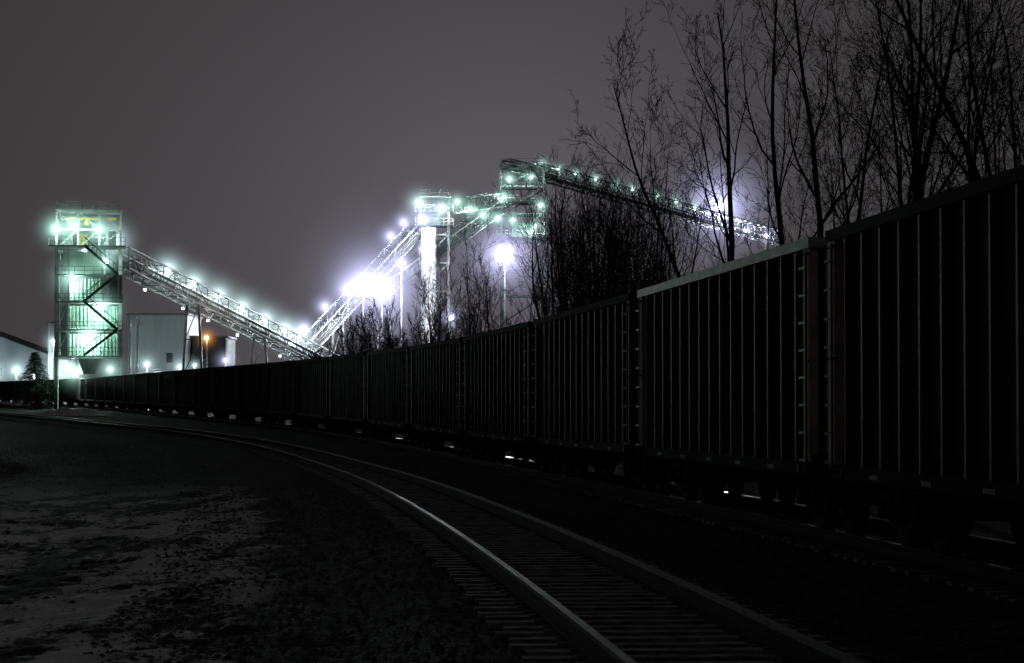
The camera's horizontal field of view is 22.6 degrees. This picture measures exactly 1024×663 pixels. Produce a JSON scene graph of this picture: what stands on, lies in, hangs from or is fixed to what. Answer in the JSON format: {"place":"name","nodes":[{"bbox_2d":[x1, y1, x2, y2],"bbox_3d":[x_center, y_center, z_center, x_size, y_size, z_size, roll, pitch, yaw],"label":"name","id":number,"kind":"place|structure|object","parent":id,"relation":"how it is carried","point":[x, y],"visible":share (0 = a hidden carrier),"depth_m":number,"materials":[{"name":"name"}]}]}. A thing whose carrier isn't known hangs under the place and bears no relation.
{"place":"outdoors","nodes":[
{"label":"outdoors","id":0,"kind":"place"},
{"bbox_2d":[48,201,125,409],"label":"loadout tower","id":1,"kind":"structure","parent":0,"point":[91,287],"depth_m":357.43,"materials":[{"name":"green metal"}]},
{"bbox_2d":[71,222,75,227],"bbox_3d":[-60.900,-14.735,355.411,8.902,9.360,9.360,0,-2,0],"label":"floodlight","id":2,"kind":"object","parent":1,"relation":"attached to","point":[73,224],"visible":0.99,"depth_m":355.37,"materials":[{"name":"paint"}]},
{"bbox_2d":[0,403,1023,662],"bbox_3d":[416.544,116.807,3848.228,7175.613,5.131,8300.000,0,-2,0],"label":"ground","id":3,"kind":"structure","parent":0,"point":[32,587],"depth_m":35.58,"materials":[{"name":"black gravel"}]},
{"bbox_2d":[12,352,57,409],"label":"pine tree","id":4,"kind":"object","parent":3,"relation":"on","point":[37,384],"visible":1,"depth_m":349.50,"materials":[{"name":"green plant"}]},
{"bbox_2d":[0,337,80,401],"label":"walls","id":5,"kind":"structure","parent":3,"relation":"on","point":[13,355],"depth_m":565.07,"materials":[{"name":"grey metal"}]},
{"bbox_2d":[0,331,47,354],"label":"roof","id":6,"kind":"structure","parent":5,"relation":"on","point":[20,341],"depth_m":575.45,"materials":[{"name":"black metal"}]},
{"bbox_2d":[51,339,53,378],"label":"floodlight","id":7,"kind":"object","parent":3,"relation":"on","point":[53,356],"visible":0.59,"depth_m":540.29,"materials":[{"name":"paint"}]},
{"bbox_2d":[48,323,79,402],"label":"walls","id":8,"kind":"structure","parent":3,"relation":"on","point":[65,372],"depth_m":545.10,"materials":[{"name":"white metal"}]},
{"bbox_2d":[31,407,103,414],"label":"snow pile","id":9,"kind":"object","parent":3,"relation":"on","point":[67,411],"visible":0.89,"depth_m":260.20,"materials":[{"name":"white snow"}]},
{"bbox_2d":[0,458,252,657],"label":"dry grass","id":10,"kind":"structure","parent":3,"relation":"on","point":[144,543],"depth_m":52.20,"materials":[{"name":"beige plant"}]},
{"bbox_2d":[0,446,265,656],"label":"frozen clods","id":11,"kind":"object","parent":3,"relation":"on","point":[120,629],"visible":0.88,"depth_m":40.75,"materials":[{"name":"soil"}]},
{"bbox_2d":[129,317,136,374],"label":"light pole","id":12,"kind":"object","parent":3,"relation":"on","point":[130,345],"visible":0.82,"depth_m":386.01,"materials":[{"name":"metal"}]},
{"bbox_2d":[137,323,143,373],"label":"light pole","id":13,"kind":"object","parent":3,"relation":"on","point":[137,346],"visible":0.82,"depth_m":386.00,"materials":[{"name":"metal"}]},
{"bbox_2d":[116,368,166,407],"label":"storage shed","id":14,"kind":"structure","parent":3,"relation":"on","point":[155,370],"depth_m":395.83,"materials":[{"name":"grey metal"}]},
{"bbox_2d":[128,315,198,374],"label":"walls","id":15,"kind":"structure","parent":3,"relation":"on","point":[159,336],"depth_m":400.14,"materials":[{"name":"grey metal"}]},
{"bbox_2d":[126,313,202,318],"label":"roof","id":16,"kind":"structure","parent":15,"relation":"on","point":[192,315],"depth_m":399.97,"materials":[{"name":"grey metal"}]},
{"bbox_2d":[166,352,173,362],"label":"doors and windows","id":17,"kind":"structure","parent":15,"relation":"attached to","point":[169,357],"depth_m":399.96,"materials":[{"name":"metal"}]},
{"bbox_2d":[205,336,207,367],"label":"floodlight","id":18,"kind":"object","parent":3,"relation":"on","point":[206,337],"visible":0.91,"depth_m":392.25,"materials":[{"name":"paint"}]},
{"bbox_2d":[192,338,234,368],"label":"walls","id":19,"kind":"structure","parent":3,"relation":"on","point":[219,350],"depth_m":404.10,"materials":[{"name":"paint"}]},
{"bbox_2d":[198,360,204,367],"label":"doors and windows","id":20,"kind":"structure","parent":19,"relation":"attached to","point":[199,363],"depth_m":403.93,"materials":[{"name":"grey glass"}]},
{"bbox_2d":[190,336,236,339],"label":"roof","id":21,"kind":"structure","parent":19,"relation":"on","point":[230,337],"depth_m":404.08,"materials":[{"name":"grey metal"}]},
{"bbox_2d":[105,247,333,369],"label":"loadout conveyor","id":22,"kind":"object","parent":3,"relation":"on","point":[294,351],"visible":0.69,"depth_m":385.13,"materials":[{"name":"grey metal"}]},
{"bbox_2d":[346,288,349,353],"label":"floodlight","id":23,"kind":"object","parent":3,"relation":"on","point":[348,290],"visible":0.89,"depth_m":428.55,"materials":[{"name":"paint"}]},
{"bbox_2d":[282,213,431,360],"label":"incline conveyor","id":24,"kind":"object","parent":3,"relation":"on","point":[413,230],"visible":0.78,"depth_m":440.44,"materials":[{"name":"metal"}]},
{"bbox_2d":[360,279,366,349],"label":"floodlight","id":25,"kind":"object","parent":3,"relation":"on","point":[363,282],"visible":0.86,"depth_m":428.76,"materials":[{"name":"paint"}]},
{"bbox_2d":[377,283,385,340],"bbox_3d":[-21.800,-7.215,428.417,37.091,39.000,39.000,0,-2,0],"label":"floodlight","id":26,"kind":"object","parent":3,"relation":"on","point":[381,287],"visible":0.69,"depth_m":428.88,"materials":[{"name":"paint"}]},
{"bbox_2d":[304,297,479,358],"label":"scrub thicket","id":27,"kind":"object","parent":3,"relation":"on","point":[360,338],"visible":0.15,"depth_m":200.58,"materials":[{"name":"brown plant"}]},
{"bbox_2d":[400,261,402,344],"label":"floodlight","id":28,"kind":"object","parent":3,"relation":"on","point":[401,263],"visible":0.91,"depth_m":430.56,"materials":[{"name":"paint"}]},
{"bbox_2d":[420,227,436,343],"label":"concrete silo","id":29,"kind":"object","parent":3,"relation":"on","point":[427,240],"visible":0.41,"depth_m":446.40,"materials":[{"name":"white concrete"}]},
{"bbox_2d":[415,190,453,341],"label":"transfer tower","id":30,"kind":"structure","parent":3,"relation":"on","point":[434,211],"depth_m":448.22,"materials":[{"name":"metal"}]},
{"bbox_2d":[366,196,510,303],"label":"incline conveyor","id":31,"kind":"object","parent":30,"relation":"on","point":[489,216],"visible":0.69,"depth_m":455.17,"materials":[{"name":"metal"}]},
{"bbox_2d":[439,192,512,213],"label":"bridge conveyor","id":32,"kind":"object","parent":30,"relation":"on","point":[472,204],"visible":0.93,"depth_m":459.02,"materials":[{"name":"metal"}]},
{"bbox_2d":[0,412,872,662],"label":"railway track","id":33,"kind":"structure","parent":3,"relation":"on","point":[519,566],"depth_m":26.66,"materials":[{"name":"metal"}]},
{"bbox_2d":[501,250,508,326],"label":"floodlight","id":34,"kind":"object","parent":3,"relation":"on","point":[504,254],"visible":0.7,"depth_m":430.97,"materials":[{"name":"paint"}]},
{"bbox_2d":[0,402,1023,603],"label":"railway track","id":35,"kind":"structure","parent":3,"relation":"on","point":[994,568],"depth_m":40.47,"materials":[{"name":"gravel"}]},
{"bbox_2d":[0,381,13,402],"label":"coal hopper car","id":36,"kind":"object","parent":35,"relation":"on","point":[1,392],"visible":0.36,"depth_m":478.15,"materials":[{"name":"black paint"}]},
{"bbox_2d":[3,381,16,402],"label":"coal hopper car","id":37,"kind":"object","parent":35,"relation":"on","point":[8,391],"visible":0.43,"depth_m":468.89,"materials":[{"name":"paint"}]},
{"bbox_2d":[14,381,26,402],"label":"coal hopper car","id":38,"kind":"object","parent":35,"relation":"on","point":[16,387],"visible":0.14,"depth_m":456.24,"materials":[{"name":"paint"}]},
{"bbox_2d":[45,379,67,404],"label":"coal hopper car","id":39,"kind":"object","parent":35,"relation":"on","point":[52,385],"visible":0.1,"depth_m":404.18,"materials":[{"name":"paint"}]},
{"bbox_2d":[59,379,70,404],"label":"coal hopper car","id":40,"kind":"object","parent":35,"relation":"on","point":[62,391],"visible":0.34,"depth_m":387.64,"materials":[{"name":"paint"}]},
{"bbox_2d":[66,378,84,405],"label":"coal hopper car","id":41,"kind":"object","parent":35,"relation":"on","point":[71,390],"visible":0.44,"depth_m":375.58,"materials":[{"name":"paint"}]},
{"bbox_2d":[76,378,95,405],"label":"coal hopper car","id":42,"kind":"object","parent":35,"relation":"on","point":[81,389],"visible":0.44,"depth_m":359.88,"materials":[{"name":"paint"}]},
{"bbox_2d":[86,377,111,407],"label":"coal hopper car","id":43,"kind":"object","parent":35,"relation":"on","point":[90,389],"visible":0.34,"depth_m":344.17,"materials":[{"name":"black paint"}]},
{"bbox_2d":[95,377,115,407],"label":"coal hopper car","id":44,"kind":"object","parent":35,"relation":"on","point":[100,389],"visible":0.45,"depth_m":329.30,"materials":[{"name":"paint"}]},
{"bbox_2d":[105,376,125,408],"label":"coal hopper car","id":45,"kind":"object","parent":35,"relation":"on","point":[109,388],"visible":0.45,"depth_m":312.60,"materials":[{"name":"black paint"}]},
{"bbox_2d":[114,375,136,409],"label":"coal hopper car","id":46,"kind":"object","parent":35,"relation":"on","point":[119,388],"visible":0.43,"depth_m":296.73,"materials":[{"name":"paint"}]},
{"bbox_2d":[124,374,146,410],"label":"coal hopper car","id":47,"kind":"object","parent":35,"relation":"on","point":[129,389],"visible":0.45,"depth_m":280.88,"materials":[{"name":"paint"}]},
{"bbox_2d":[134,373,158,411],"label":"coal hopper car","id":48,"kind":"object","parent":35,"relation":"on","point":[140,389],"visible":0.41,"depth_m":265.01,"materials":[{"name":"paint"}]},
{"bbox_2d":[146,372,172,413],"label":"coal hopper car","id":49,"kind":"object","parent":35,"relation":"on","point":[152,389],"visible":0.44,"depth_m":248.26,"materials":[{"name":"paint"}]},
{"bbox_2d":[159,371,195,414],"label":"coal hopper car","id":50,"kind":"object","parent":35,"relation":"on","point":[166,388],"visible":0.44,"depth_m":233.30,"materials":[{"name":"paint"}]},
{"bbox_2d":[174,369,216,417],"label":"coal hopper car","id":51,"kind":"object","parent":35,"relation":"on","point":[183,389],"visible":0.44,"depth_m":216.61,"materials":[{"name":"paint"}]},
{"bbox_2d":[192,367,239,419],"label":"coal hopper car","id":52,"kind":"object","parent":35,"relation":"on","point":[202,392],"visible":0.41,"depth_m":200.68,"materials":[{"name":"paint"}]},
{"bbox_2d":[212,366,265,421],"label":"coal hopper car","id":53,"kind":"object","parent":35,"relation":"on","point":[224,396],"visible":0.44,"depth_m":184.79,"materials":[{"name":"paint"}]},
{"bbox_2d":[236,363,296,425],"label":"coal hopper car","id":54,"kind":"object","parent":35,"relation":"on","point":[250,388],"visible":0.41,"depth_m":168.94,"materials":[{"name":"paint"}]},
{"bbox_2d":[264,360,330,429],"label":"coal hopper car","id":55,"kind":"object","parent":35,"relation":"on","point":[279,388],"visible":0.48,"depth_m":153.05,"materials":[{"name":"paint"}]},
{"bbox_2d":[295,357,368,434],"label":"coal hopper car","id":56,"kind":"object","parent":35,"relation":"on","point":[311,398],"visible":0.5,"depth_m":136.58,"materials":[{"name":"paint"}]},
{"bbox_2d":[328,353,411,440],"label":"coal hopper car","id":57,"kind":"object","parent":35,"relation":"on","point":[347,391],"visible":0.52,"depth_m":121.12,"materials":[{"name":"paint"}]},
{"bbox_2d":[365,347,464,449],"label":"coal hopper car","id":58,"kind":"object","parent":35,"relation":"on","point":[387,385],"visible":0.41,"depth_m":104.29,"materials":[{"name":"paint"}]},
{"bbox_2d":[409,338,529,460],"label":"coal hopper car","id":59,"kind":"object","parent":35,"relation":"on","point":[435,390],"visible":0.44,"depth_m":88.23,"materials":[{"name":"paint"}]},
{"bbox_2d":[462,321,638,474],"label":"coal hopper car","id":60,"kind":"object","parent":35,"relation":"on","point":[497,388],"visible":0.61,"depth_m":72.10,"materials":[{"name":"paint"}]},
{"bbox_2d":[532,293,746,495],"bbox_3d":[2.958,1.473,57.224,3.210,3.970,16.251,0,-2,-7],"label":"coal hopper car","id":61,"kind":"object","parent":35,"relation":"on","point":[584,384],"visible":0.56,"depth_m":55.16,"materials":[{"name":"paint"}]},
{"bbox_2d":[636,237,974,535],"bbox_3d":[4.682,0.983,41.074,3.210,3.970,16.251,0,-2,-6],"label":"coal hopper car","id":62,"kind":"object","parent":35,"relation":"on","point":[731,372],"visible":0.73,"depth_m":38.74,"materials":[{"name":"black paint"}]},
{"bbox_2d":[824,164,1023,556],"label":"coal hopper car","id":63,"kind":"object","parent":35,"relation":"on","point":[925,348],"visible":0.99,"depth_m":27.57,"materials":[{"name":"paint"}]},
{"bbox_2d":[496,158,547,324],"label":"transfer tower","id":64,"kind":"structure","parent":3,"relation":"on","point":[514,233],"depth_m":467.80,"materials":[{"name":"metal"}]},
{"bbox_2d":[81,473,1023,662],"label":"ballast stones","id":65,"kind":"object","parent":3,"relation":"on","point":[438,645],"visible":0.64,"depth_m":28.88,"materials":[{"name":"grey gravel"}]},
{"bbox_2d":[410,129,718,343],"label":"woodland","id":66,"kind":"object","parent":3,"relation":"on","point":[588,286],"visible":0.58,"depth_m":161.27,"materials":[{"name":"brown plant"}]},
{"bbox_2d":[500,158,778,282],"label":"overland conveyor","id":67,"kind":"object","parent":3,"relation":"on","point":[548,175],"visible":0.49,"depth_m":486.64,"materials":[{"name":"metal"}]},
{"bbox_2d":[583,94,719,283],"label":"bare tree","id":68,"kind":"object","parent":3,"relation":"on","point":[653,223],"visible":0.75,"depth_m":112.17,"materials":[{"name":"brown plant"}]},
{"bbox_2d":[558,0,778,295],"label":"bare tree","id":69,"kind":"object","parent":3,"relation":"on","point":[730,238],"visible":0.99,"depth_m":74.57,"materials":[{"name":"brown plant"}]},
{"bbox_2d":[731,81,840,253],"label":"bare tree","id":70,"kind":"object","parent":3,"relation":"on","point":[802,190],"visible":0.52,"depth_m":98.41,"materials":[{"name":"brown plant"}]},
{"bbox_2d":[703,0,876,245],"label":"bare tree","id":71,"kind":"object","parent":3,"relation":"on","point":[777,193],"visible":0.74,"depth_m":82.18,"materials":[{"name":"brown plant"}]},
{"bbox_2d":[665,143,944,278],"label":"background woodland","id":72,"kind":"object","parent":3,"relation":"on","point":[747,238],"visible":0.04,"depth_m":124.54,"materials":[{"name":"brown plant"}]},
{"bbox_2d":[789,47,888,236],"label":"bare tree","id":73,"kind":"object","parent":3,"relation":"on","point":[829,155],"visible":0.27,"depth_m":103.67,"materials":[{"name":"brown plant"}]},
{"bbox_2d":[752,0,927,243],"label":"bare tree","id":74,"kind":"object","parent":3,"relation":"on","point":[824,138],"visible":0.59,"depth_m":84.35,"materials":[{"name":"brown plant"}]},
{"bbox_2d":[746,0,940,236],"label":"bare tree","id":75,"kind":"object","parent":3,"relation":"on","point":[821,221],"visible":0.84,"depth_m":75.36,"materials":[{"name":"brown plant"}]},
{"bbox_2d":[820,29,948,211],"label":"bare tree","id":76,"kind":"object","parent":3,"relation":"on","point":[871,130],"visible":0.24,"depth_m":99.24,"materials":[{"name":"brown plant"}]},
{"bbox_2d":[753,0,1022,207],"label":"bare tree","id":77,"kind":"object","parent":3,"relation":"on","point":[906,132],"visible":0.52,"depth_m":78.17,"materials":[{"name":"brown plant"}]},
{"bbox_2d":[826,0,973,212],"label":"bare tree","id":78,"kind":"object","parent":3,"relation":"on","point":[866,25],"visible":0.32,"depth_m":95.69,"materials":[{"name":"brown plant"}]},
{"bbox_2d":[834,0,1022,199],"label":"bare tree","id":79,"kind":"object","parent":3,"relation":"on","point":[915,141],"visible":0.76,"depth_m":70.40,"materials":[{"name":"brown plant"}]},
{"bbox_2d":[850,0,1023,181],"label":"bare tree","id":80,"kind":"object","parent":3,"relation":"on","point":[983,135],"visible":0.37,"depth_m":79.83,"materials":[{"name":"brown plant"}]},
{"bbox_2d":[854,0,1023,205],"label":"bare tree","id":81,"kind":"object","parent":3,"relation":"on","point":[930,144],"visible":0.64,"depth_m":71.34,"materials":[{"name":"brown plant"}]},
{"bbox_2d":[866,0,1023,182],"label":"bare tree","id":82,"kind":"object","parent":3,"relation":"on","point":[953,121],"visible":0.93,"depth_m":65.36,"materials":[{"name":"brown plant"}]},
{"bbox_2d":[923,0,1023,193],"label":"bare tree","id":83,"kind":"object","parent":3,"relation":"on","point":[970,95],"visible":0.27,"depth_m":87.37,"materials":[{"name":"brown plant"}]},
{"bbox_2d":[932,0,1023,177],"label":"bare tree","id":84,"kind":"object","parent":3,"relation":"on","point":[999,135],"visible":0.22,"depth_m":90.65,"materials":[{"name":"brown plant"}]},
{"bbox_2d":[943,0,1023,172],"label":"bare tree","id":85,"kind":"object","parent":3,"relation":"on","point":[1013,125],"visible":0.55,"depth_m":74.10,"materials":[{"name":"brown plant"}]},
{"bbox_2d":[0,0,1023,377],"label":"sky","id":86,"kind":"structure","parent":0,"point":[264,153],"materials":[{"name":"grey"}]},
{"bbox_2d":[714,212,749,223],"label":"stacker boom","id":87,"kind":"object","parent":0,"point":[742,217],"visible":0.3,"depth_m":511.43,"materials":[{"name":"metal"}]}
]}

